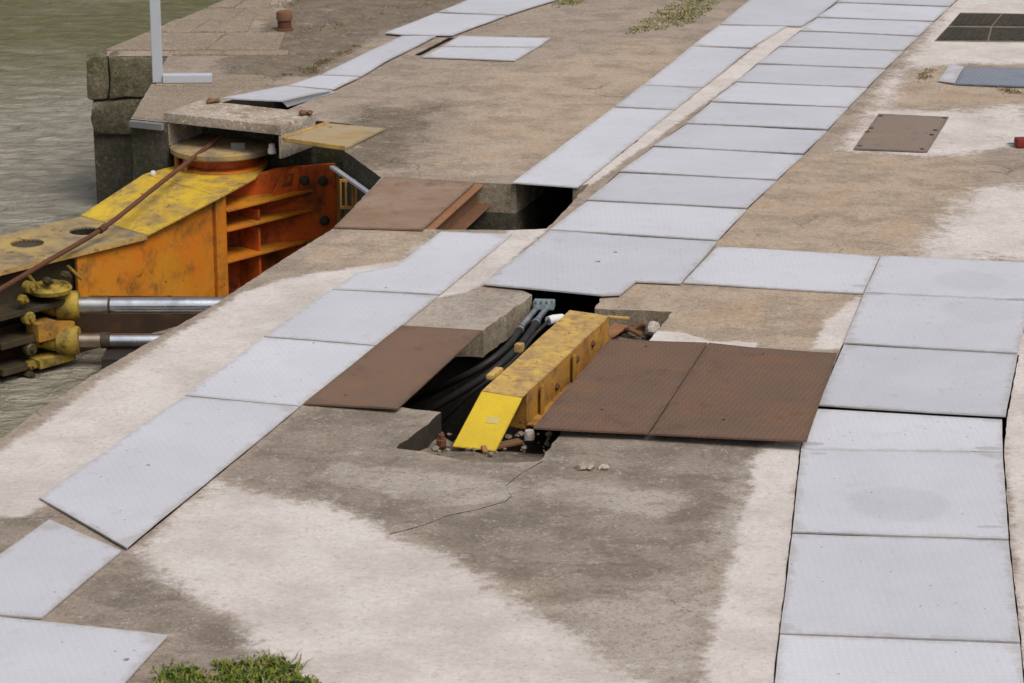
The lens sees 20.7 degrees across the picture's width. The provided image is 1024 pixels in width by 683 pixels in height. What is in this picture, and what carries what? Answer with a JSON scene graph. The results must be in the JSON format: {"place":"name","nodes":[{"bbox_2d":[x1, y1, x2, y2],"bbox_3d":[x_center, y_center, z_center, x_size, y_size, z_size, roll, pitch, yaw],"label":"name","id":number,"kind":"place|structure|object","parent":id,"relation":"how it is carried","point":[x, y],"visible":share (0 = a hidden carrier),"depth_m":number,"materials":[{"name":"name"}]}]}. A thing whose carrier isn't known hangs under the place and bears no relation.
{"place":"outdoors","nodes":[
{"label":"outdoors","id":0,"kind":"place"},
{"bbox_2d":[0,0,222,439],"bbox_3d":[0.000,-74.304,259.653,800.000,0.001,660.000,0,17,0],"label":"water","id":1,"kind":"structure","parent":0,"point":[47,166],"depth_m":28.77,"materials":[{"name":"liquid"}]},
{"bbox_2d":[106,0,287,120],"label":"paving","id":2,"kind":"structure","parent":0,"point":[201,32],"depth_m":25.31,"materials":[{"name":"beige concrete"}]},
{"bbox_2d":[149,0,211,82],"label":"fence post","id":3,"kind":"object","parent":2,"relation":"on","point":[159,75],"visible":1,"depth_m":23.75,"materials":[{"name":"grey metal"}]},
{"bbox_2d":[85,50,380,368],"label":"quay wall","id":4,"kind":"structure","parent":0,"point":[118,88],"depth_m":24.91,"materials":[{"name":"stone"}]},
{"bbox_2d":[129,120,163,130],"bbox_3d":[-2.930,-1.734,22.452,0.306,0.055,0.050,8,19,23],"label":"edge angle","id":5,"kind":"object","parent":4,"relation":"attached to","point":[146,125],"visible":1,"depth_m":22.43,"materials":[{"name":"grey metal"}]},
{"bbox_2d":[0,133,340,377],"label":"lock gate","id":6,"kind":"structure","parent":4,"relation":"attached to","point":[225,216],"depth_m":21.72,"materials":[{"name":"orange metal"}]},
{"bbox_2d":[32,326,164,354],"bbox_3d":[-2.755,-0.010,20.753,1.612,0.216,0.216,0,17,0],"label":"hydraulic ram","id":7,"kind":"object","parent":6,"relation":"attached to","point":[71,340],"visible":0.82,"depth_m":20.70,"materials":[{"name":"metal"}]},
{"bbox_2d":[0,132,225,291],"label":"tie bar","id":8,"kind":"object","parent":6,"relation":"attached to","point":[102,228],"visible":1,"depth_m":21.14,"materials":[{"name":"metal"}]},
{"bbox_2d":[35,291,224,319],"bbox_3d":[-2.589,-0.270,20.782,1.949,0.216,0.216,0,17,0],"label":"hydraulic ram","id":9,"kind":"object","parent":6,"relation":"attached to","point":[76,305],"visible":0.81,"depth_m":20.73,"materials":[{"name":"metal"}]},
{"bbox_2d":[164,100,315,158],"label":"cover slab","id":10,"kind":"structure","parent":6,"relation":"on","point":[190,120],"depth_m":22.34,"materials":[{"name":"grey concrete"}]},
{"bbox_2d":[206,98,220,103],"bbox_3d":[-2.428,-1.961,22.771,0.119,0.042,0.084,-2,17,-7],"label":"loose stone","id":11,"kind":"object","parent":10,"relation":"on","point":[211,100],"visible":1,"depth_m":22.75,"materials":[{"name":"brown stone"}]},
{"bbox_2d":[299,110,312,115],"bbox_3d":[-1.640,-1.826,22.341,0.121,0.043,0.093,-5,18,-16],"label":"loose stone","id":12,"kind":"object","parent":10,"relation":"on","point":[304,112],"visible":1,"depth_m":22.32,"materials":[{"name":"brown stone"}]},
{"bbox_2d":[339,179,356,208],"bbox_3d":[-1.230,-1.121,21.293,0.165,0.234,0.024,0,17,0],"label":"slotted bracket","id":13,"kind":"object","parent":4,"relation":"attached to","point":[353,188],"visible":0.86,"depth_m":21.28,"materials":[{"name":"metal"}]},
{"bbox_2d":[330,165,368,193],"bbox_3d":[-1.211,-1.215,21.226,0.040,0.025,0.984,-7,19,-21],"label":"pipe","id":14,"kind":"object","parent":4,"relation":"attached to","point":[351,180],"depth_m":21.25,"materials":[{"name":"silver metal"}]},
{"bbox_2d":[150,654,321,682],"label":"grass","id":15,"kind":"structure","parent":0,"point":[231,675],"depth_m":12.13,"materials":[{"name":"green plant"}]},
{"bbox_2d":[445,437,531,453],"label":"pit wall","id":16,"kind":"structure","parent":0,"point":[496,450],"depth_m":15.35,"materials":[{"name":"grey concrete"}]},
{"bbox_2d":[401,289,601,453],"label":"pit floor","id":17,"kind":"structure","parent":0,"point":[454,422],"depth_m":17.44,"materials":[{"name":"black"}]},
{"bbox_2d":[0,0,1023,682],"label":"ground","id":18,"kind":"structure","parent":0,"point":[648,558],"depth_m":14.91,"materials":[{"name":"concrete"}]},
{"bbox_2d":[0,519,120,618],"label":"steel plate","id":19,"kind":"object","parent":18,"relation":"on","point":[47,566],"visible":1,"depth_m":13.30,"materials":[{"name":"grey metal"}]},
{"bbox_2d":[0,617,167,682],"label":"steel plate","id":20,"kind":"object","parent":18,"relation":"on","point":[33,651],"visible":1,"depth_m":12.35,"materials":[{"name":"grey metal"}]},
{"bbox_2d":[39,396,298,548],"bbox_3d":[-1.867,0.648,14.664,0.727,0.022,2.261,5,18,17],"label":"steel plate","id":21,"kind":"object","parent":18,"relation":"on","point":[128,490],"visible":1,"depth_m":14.66,"materials":[{"name":"grey metal"}]},
{"bbox_2d":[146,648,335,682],"bbox_3d":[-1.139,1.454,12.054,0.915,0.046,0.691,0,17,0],"label":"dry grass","id":22,"kind":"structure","parent":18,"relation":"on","point":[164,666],"depth_m":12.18,"materials":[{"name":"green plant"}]},
{"bbox_2d":[221,86,335,106],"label":"ramp plate","id":23,"kind":"object","parent":18,"relation":"on","point":[287,96],"visible":1,"depth_m":23.09,"materials":[{"name":"grey paint"}]},
{"bbox_2d":[185,337,373,406],"bbox_3d":[-1.329,0.169,16.217,0.705,0.014,1.178,5,18,17],"label":"steel plate","id":24,"kind":"object","parent":18,"relation":"on","point":[288,372],"visible":1,"depth_m":16.18,"materials":[{"name":"grey metal"}]},
{"bbox_2d":[276,10,293,31],"bbox_3d":[-2.120,-2.990,26.081,0.170,0.178,0.170,0,17,0],"label":"mooring post","id":25,"kind":"object","parent":18,"relation":"on","point":[283,18],"visible":1,"depth_m":26.03,"materials":[{"name":"metal"}]},
{"bbox_2d":[288,75,358,89],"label":"steel plate","id":26,"kind":"object","parent":18,"relation":"on","point":[327,82],"visible":1,"depth_m":23.77,"materials":[{"name":"grey metal"}]},
{"bbox_2d":[282,121,384,150],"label":"yellow plate","id":27,"kind":"object","parent":18,"relation":"on","point":[327,134],"visible":1,"depth_m":21.88,"materials":[{"name":"paint"}]},
{"bbox_2d":[264,290,437,345],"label":"steel plate","id":28,"kind":"object","parent":18,"relation":"on","point":[357,317],"visible":1,"depth_m":17.22,"materials":[{"name":"grey metal"}]},
{"bbox_2d":[321,36,435,76],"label":"steel plate","id":29,"kind":"object","parent":18,"relation":"on","point":[365,63],"visible":1,"depth_m":24.80,"materials":[{"name":"grey metal"}]},
{"bbox_2d":[304,325,482,409],"bbox_3d":[-0.692,0.137,16.287,0.639,0.030,1.563,5,18,15],"label":"rusty sheet","id":30,"kind":"object","parent":18,"relation":"on","point":[398,367],"visible":1,"depth_m":16.21,"materials":[{"name":"brown metal"}]},
{"bbox_2d":[334,177,490,230],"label":"brown plate","id":31,"kind":"object","parent":18,"relation":"on","point":[393,203],"visible":0.94,"depth_m":19.92,"materials":[{"name":"brown metal"}]},
{"bbox_2d":[332,231,511,294],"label":"steel plate","id":32,"kind":"object","parent":18,"relation":"on","point":[441,262],"visible":1,"depth_m":18.29,"materials":[{"name":"grey metal"}]},
{"bbox_2d":[385,13,504,35],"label":"steel plate","id":33,"kind":"object","parent":18,"relation":"on","point":[441,24],"visible":1,"depth_m":26.23,"materials":[{"name":"grey metal"}]},
{"bbox_2d":[422,47,535,60],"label":"hatch plate","id":34,"kind":"object","parent":18,"relation":"on","point":[497,53],"visible":1,"depth_m":24.98,"materials":[{"name":"grey metal"}]},
{"bbox_2d":[438,0,554,15],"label":"steel plate","id":35,"kind":"object","parent":18,"relation":"on","point":[496,7],"visible":1,"depth_m":27.11,"materials":[{"name":"grey metal"}]},
{"bbox_2d":[443,36,549,47],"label":"hatch plate","id":36,"kind":"object","parent":18,"relation":"on","point":[472,41],"visible":1,"depth_m":25.45,"materials":[{"name":"grey metal"}]},
{"bbox_2d":[576,463,586,470],"bbox_3d":[0.365,0.655,14.655,0.067,0.034,0.076,0,17,0],"label":"mortar lump","id":37,"kind":"object","parent":18,"relation":"on","point":[581,466],"visible":1,"depth_m":14.63,"materials":[{"name":"beige concrete"}]},
{"bbox_2d":[586,462,594,469],"bbox_3d":[0.405,0.653,14.658,0.054,0.029,0.101,0,17,0],"label":"mortar lump","id":38,"kind":"object","parent":18,"relation":"on","point":[590,465],"visible":1,"depth_m":14.64,"materials":[{"name":"beige concrete"}]},
{"bbox_2d":[512,107,672,187],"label":"steel plate","id":39,"kind":"object","parent":18,"relation":"on","point":[588,152],"visible":1,"depth_m":21.47,"materials":[{"name":"grey metal"}]},
{"bbox_2d":[169,0,1023,93],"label":"weeds","id":40,"kind":"object","parent":18,"relation":"on","point":[317,65],"visible":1,"depth_m":24.71,"materials":[{"name":"green plant"}]},
{"bbox_2d":[483,230,716,295],"bbox_3d":[0.612,-0.514,18.389,1.191,0.021,1.493,6,18,17],"label":"steel plate","id":41,"kind":"object","parent":18,"relation":"on","point":[594,264],"visible":1,"depth_m":18.37,"materials":[{"name":"grey metal"}]},
{"bbox_2d":[598,463,608,469],"bbox_3d":[0.480,0.656,14.649,0.058,0.031,0.062,0,17,0],"label":"mortar lump","id":42,"kind":"object","parent":18,"relation":"on","point":[605,466],"visible":1,"depth_m":14.63,"materials":[{"name":"beige concrete"}]},
{"bbox_2d":[533,339,706,434],"bbox_3d":[0.644,0.241,15.914,0.615,0.048,1.862,4,18,14],"label":"rusty plate","id":43,"kind":"object","parent":18,"relation":"on","point":[624,386],"visible":1,"depth_m":15.82,"materials":[{"name":"brown metal"}]},
{"bbox_2d":[550,201,746,240],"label":"steel plate","id":44,"kind":"object","parent":18,"relation":"on","point":[681,222],"visible":1,"depth_m":19.43,"materials":[{"name":"grey metal"}]},
{"bbox_2d":[615,85,700,109],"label":"steel plate","id":45,"kind":"object","parent":18,"relation":"on","point":[657,97],"visible":1,"depth_m":23.24,"materials":[{"name":"grey metal"}]},
{"bbox_2d":[587,173,776,208],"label":"steel plate","id":46,"kind":"object","parent":18,"relation":"on","point":[684,190],"visible":1,"depth_m":20.24,"materials":[{"name":"grey metal"}]},
{"bbox_2d":[644,46,749,87],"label":"steel plate","id":47,"kind":"object","parent":18,"relation":"on","point":[695,67],"visible":1,"depth_m":24.40,"materials":[{"name":"grey metal"}]},
{"bbox_2d":[620,147,802,179],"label":"steel plate","id":48,"kind":"object","parent":18,"relation":"on","point":[716,163],"visible":1,"depth_m":21.03,"materials":[{"name":"grey metal"}]},
{"bbox_2d":[653,124,826,153],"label":"steel plate","id":49,"kind":"object","parent":18,"relation":"on","point":[749,139],"visible":1,"depth_m":21.80,"materials":[{"name":"grey metal"}]},
{"bbox_2d":[693,25,786,47],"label":"steel plate","id":50,"kind":"object","parent":18,"relation":"on","point":[731,36],"visible":1,"depth_m":25.73,"materials":[{"name":"grey metal"}]},
{"bbox_2d":[649,343,836,441],"bbox_3d":[1.364,0.278,15.777,0.844,0.060,1.782,4,18,13],"label":"rusty plate","id":51,"kind":"object","parent":18,"relation":"on","point":[725,391],"visible":1,"depth_m":15.67,"materials":[{"name":"brown metal"}]},
{"bbox_2d":[686,102,847,129],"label":"steel plate","id":52,"kind":"object","parent":18,"relation":"on","point":[775,116],"visible":1,"depth_m":22.56,"materials":[{"name":"grey metal"}]},
{"bbox_2d":[721,0,838,26],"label":"steel plate","id":53,"kind":"object","parent":18,"relation":"on","point":[794,13],"visible":1,"depth_m":26.85,"materials":[{"name":"grey metal"}]},
{"bbox_2d":[683,246,879,293],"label":"steel plate","id":54,"kind":"object","parent":18,"relation":"on","point":[786,270],"visible":1,"depth_m":18.22,"materials":[{"name":"grey metal"}]},
{"bbox_2d":[711,82,866,107],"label":"steel plate","id":55,"kind":"object","parent":18,"relation":"on","point":[794,95],"visible":1,"depth_m":23.32,"materials":[{"name":"grey metal"}]},
{"bbox_2d":[736,64,884,87],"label":"steel plate","id":56,"kind":"object","parent":18,"relation":"on","point":[815,76],"visible":1,"depth_m":24.06,"materials":[{"name":"grey metal"}]},
{"bbox_2d":[757,47,902,68],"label":"steel plate","id":57,"kind":"object","parent":18,"relation":"on","point":[844,58],"visible":1,"depth_m":24.81,"materials":[{"name":"grey metal"}]},
{"bbox_2d":[779,31,918,50],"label":"steel plate","id":58,"kind":"object","parent":18,"relation":"on","point":[849,41],"visible":1,"depth_m":25.49,"materials":[{"name":"grey metal"}]},
{"bbox_2d":[800,18,932,35],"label":"steel plate","id":59,"kind":"object","parent":18,"relation":"on","point":[886,27],"visible":1,"depth_m":26.18,"materials":[{"name":"grey metal"}]},
{"bbox_2d":[817,3,948,21],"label":"steel plate","id":60,"kind":"object","parent":18,"relation":"on","point":[884,12],"visible":1,"depth_m":26.87,"materials":[{"name":"grey metal"}]},
{"bbox_2d":[837,0,956,6],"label":"steel plate","id":61,"kind":"object","parent":18,"relation":"on","point":[943,3],"visible":1,"depth_m":27.38,"materials":[{"name":"grey metal"}]},
{"bbox_2d":[775,635,1023,682],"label":"steel plate","id":62,"kind":"object","parent":18,"relation":"on","point":[813,659],"visible":1,"depth_m":12.25,"materials":[{"name":"grey metal"}]},
{"bbox_2d":[780,534,1019,642],"bbox_3d":[1.811,1.142,13.096,1.063,0.014,1.279,2,17,7],"label":"steel plate","id":63,"kind":"object","parent":18,"relation":"on","point":[937,589],"visible":1,"depth_m":13.04,"materials":[{"name":"grey metal"}]},
{"bbox_2d":[792,449,1008,539],"bbox_3d":[1.989,0.766,14.303,1.064,0.013,1.306,2,17,7],"label":"steel plate","id":64,"kind":"object","parent":18,"relation":"on","point":[936,494],"visible":1,"depth_m":14.25,"materials":[{"name":"grey metal"}]},
{"bbox_2d":[854,114,948,152],"bbox_3d":[3.066,-1.643,22.018,0.565,0.018,1.309,5,18,15],"label":"bolted cover","id":65,"kind":"object","parent":18,"relation":"on","point":[902,133],"visible":1,"depth_m":21.98,"materials":[{"name":"brown metal"}]},
{"bbox_2d":[801,409,1002,451],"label":"steel plate","id":66,"kind":"object","parent":18,"relation":"on","point":[846,430],"visible":0.98,"depth_m":15.17,"materials":[{"name":"grey metal"}]},
{"bbox_2d":[819,344,1017,416],"bbox_3d":[2.342,0.213,16.039,1.029,0.033,1.215,4,18,12],"label":"steel plate","id":67,"kind":"object","parent":18,"relation":"on","point":[923,380],"visible":1,"depth_m":15.99,"materials":[{"name":"grey metal"}]},
{"bbox_2d":[844,292,1023,353],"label":"steel plate","id":68,"kind":"object","parent":18,"relation":"on","point":[946,323],"visible":1,"depth_m":17.08,"materials":[{"name":"grey metal"}]},
{"bbox_2d":[865,255,1023,299],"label":"steel plate","id":69,"kind":"object","parent":18,"relation":"on","point":[947,277],"visible":1,"depth_m":18.05,"materials":[{"name":"grey metal"}]},
{"bbox_2d":[938,64,963,83],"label":"flap plate","id":70,"kind":"object","parent":18,"relation":"on","point":[951,73],"visible":1,"depth_m":24.10,"materials":[{"name":"grey metal"}]},
{"bbox_2d":[935,12,1023,41],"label":"inspection cover","id":71,"kind":"object","parent":18,"relation":"on","point":[983,27],"visible":1,"depth_m":26.14,"materials":[{"name":"metal"}]},
{"bbox_2d":[955,67,1023,87],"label":"blue plate","id":72,"kind":"object","parent":18,"relation":"on","point":[1000,77],"visible":1,"depth_m":23.97,"materials":[{"name":"metal"}]},
{"bbox_2d":[1007,131,1023,147],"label":"red lug","id":73,"kind":"object","parent":18,"relation":"on","point":[1018,141],"visible":1,"depth_m":21.55,"materials":[{"name":"paint"}]},
{"bbox_2d":[466,186,572,229],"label":"pit floor","id":74,"kind":"structure","parent":0,"point":[545,209],"depth_m":20.96,"materials":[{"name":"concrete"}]},
{"bbox_2d":[397,288,671,450],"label":"pit wall","id":75,"kind":"structure","parent":0,"point":[494,335],"depth_m":17.30,"materials":[{"name":"concrete"}]},
{"bbox_2d":[421,333,651,462],"bbox_3d":[0.188,0.285,16.164,0.783,0.137,2.970,5,18,17],"label":"pit ledge","id":76,"kind":"object","parent":75,"relation":"in","point":[463,454],"visible":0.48,"depth_m":15.23,"materials":[{"name":"grey concrete"}]},
{"bbox_2d":[424,330,650,458],"bbox_3d":[0.209,0.247,16.370,0.732,0.108,3.072,5,18,17],"label":"rubble","id":77,"kind":"object","parent":76,"relation":"on","point":[435,447],"visible":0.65,"depth_m":15.38,"materials":[{"name":"grey stone"}]},
{"bbox_2d":[436,433,445,446],"bbox_3d":[-0.387,0.534,15.309,0.055,0.064,0.064,0,17,0],"label":"anchor bolt","id":78,"kind":"object","parent":77,"relation":"on","point":[440,440],"visible":1,"depth_m":15.29,"materials":[{"name":"metal"}]},
{"bbox_2d":[609,323,627,338],"bbox_3d":[0.593,-0.046,17.275,0.100,0.020,0.403,8,19,25],"label":"rusty scrap","id":79,"kind":"object","parent":77,"relation":"on","point":[615,329],"visible":0.48,"depth_m":17.33,"materials":[{"name":"brown metal"}]},
{"bbox_2d":[624,322,647,336],"bbox_3d":[0.771,-0.072,17.392,0.153,0.070,0.171,12,21,35],"label":"shackle","id":80,"kind":"object","parent":77,"relation":"on","point":[634,330],"visible":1,"depth_m":17.34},
{"bbox_2d":[452,310,629,453],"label":"steel beam","id":81,"kind":"structure","parent":76,"relation":"on","point":[532,383],"depth_m":15.88,"materials":[{"name":"yellow metal"}]},
{"bbox_2d":[645,321,659,336],"bbox_3d":[0.871,-0.074,17.307,0.090,0.111,0.135,-3,18,-10],"label":"concrete lump","id":82,"kind":"object","parent":76,"relation":"on","point":[652,328],"visible":0.81,"depth_m":17.26,"materials":[{"name":"grey concrete"}]},
{"bbox_2d":[519,298,563,325],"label":"hydraulic block","id":83,"kind":"structure","parent":75,"relation":"attached to","point":[544,306],"depth_m":17.59,"materials":[{"name":"grey metal"}]},
{"bbox_2d":[404,324,524,406],"bbox_3d":[-0.226,0.208,17.071,0.782,0.472,0.477,-5,18,-17],"label":"hydraulic hose","id":84,"kind":"object","parent":83,"relation":"attached to","point":[506,347],"visible":1,"depth_m":16.94,"materials":[{"name":"black rubber"}]},
{"bbox_2d":[424,317,540,410],"bbox_3d":[-0.059,0.174,17.043,0.355,0.395,1.046,15,23,39],"label":"hydraulic hose","id":85,"kind":"object","parent":83,"relation":"attached to","point":[481,378],"visible":0.85,"depth_m":16.77,"materials":[{"name":"black rubber"}]},
{"bbox_2d":[441,319,549,424],"bbox_3d":[0.006,0.215,17.036,0.326,0.458,0.974,16,23,41],"label":"hydraulic hose","id":86,"kind":"object","parent":83,"relation":"attached to","point":[485,382],"visible":0.82,"depth_m":16.80,"materials":[{"name":"black rubber"}]},
{"bbox_2d":[470,140,637,212],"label":"pit wall","id":87,"kind":"structure","parent":0,"point":[506,198],"depth_m":20.55,"materials":[{"name":"concrete"}]},
{"bbox_2d":[127,1,1023,682],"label":"trench","id":88,"kind":"object","parent":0,"point":[265,103],"visible":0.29,"depth_m":16.56,"materials":[{"name":"grey concrete"}]},
{"bbox_2d":[551,0,721,34],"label":"grass","id":89,"kind":"structure","parent":0,"point":[673,15],"depth_m":26.87,"materials":[{"name":"green plant"}]}
]}

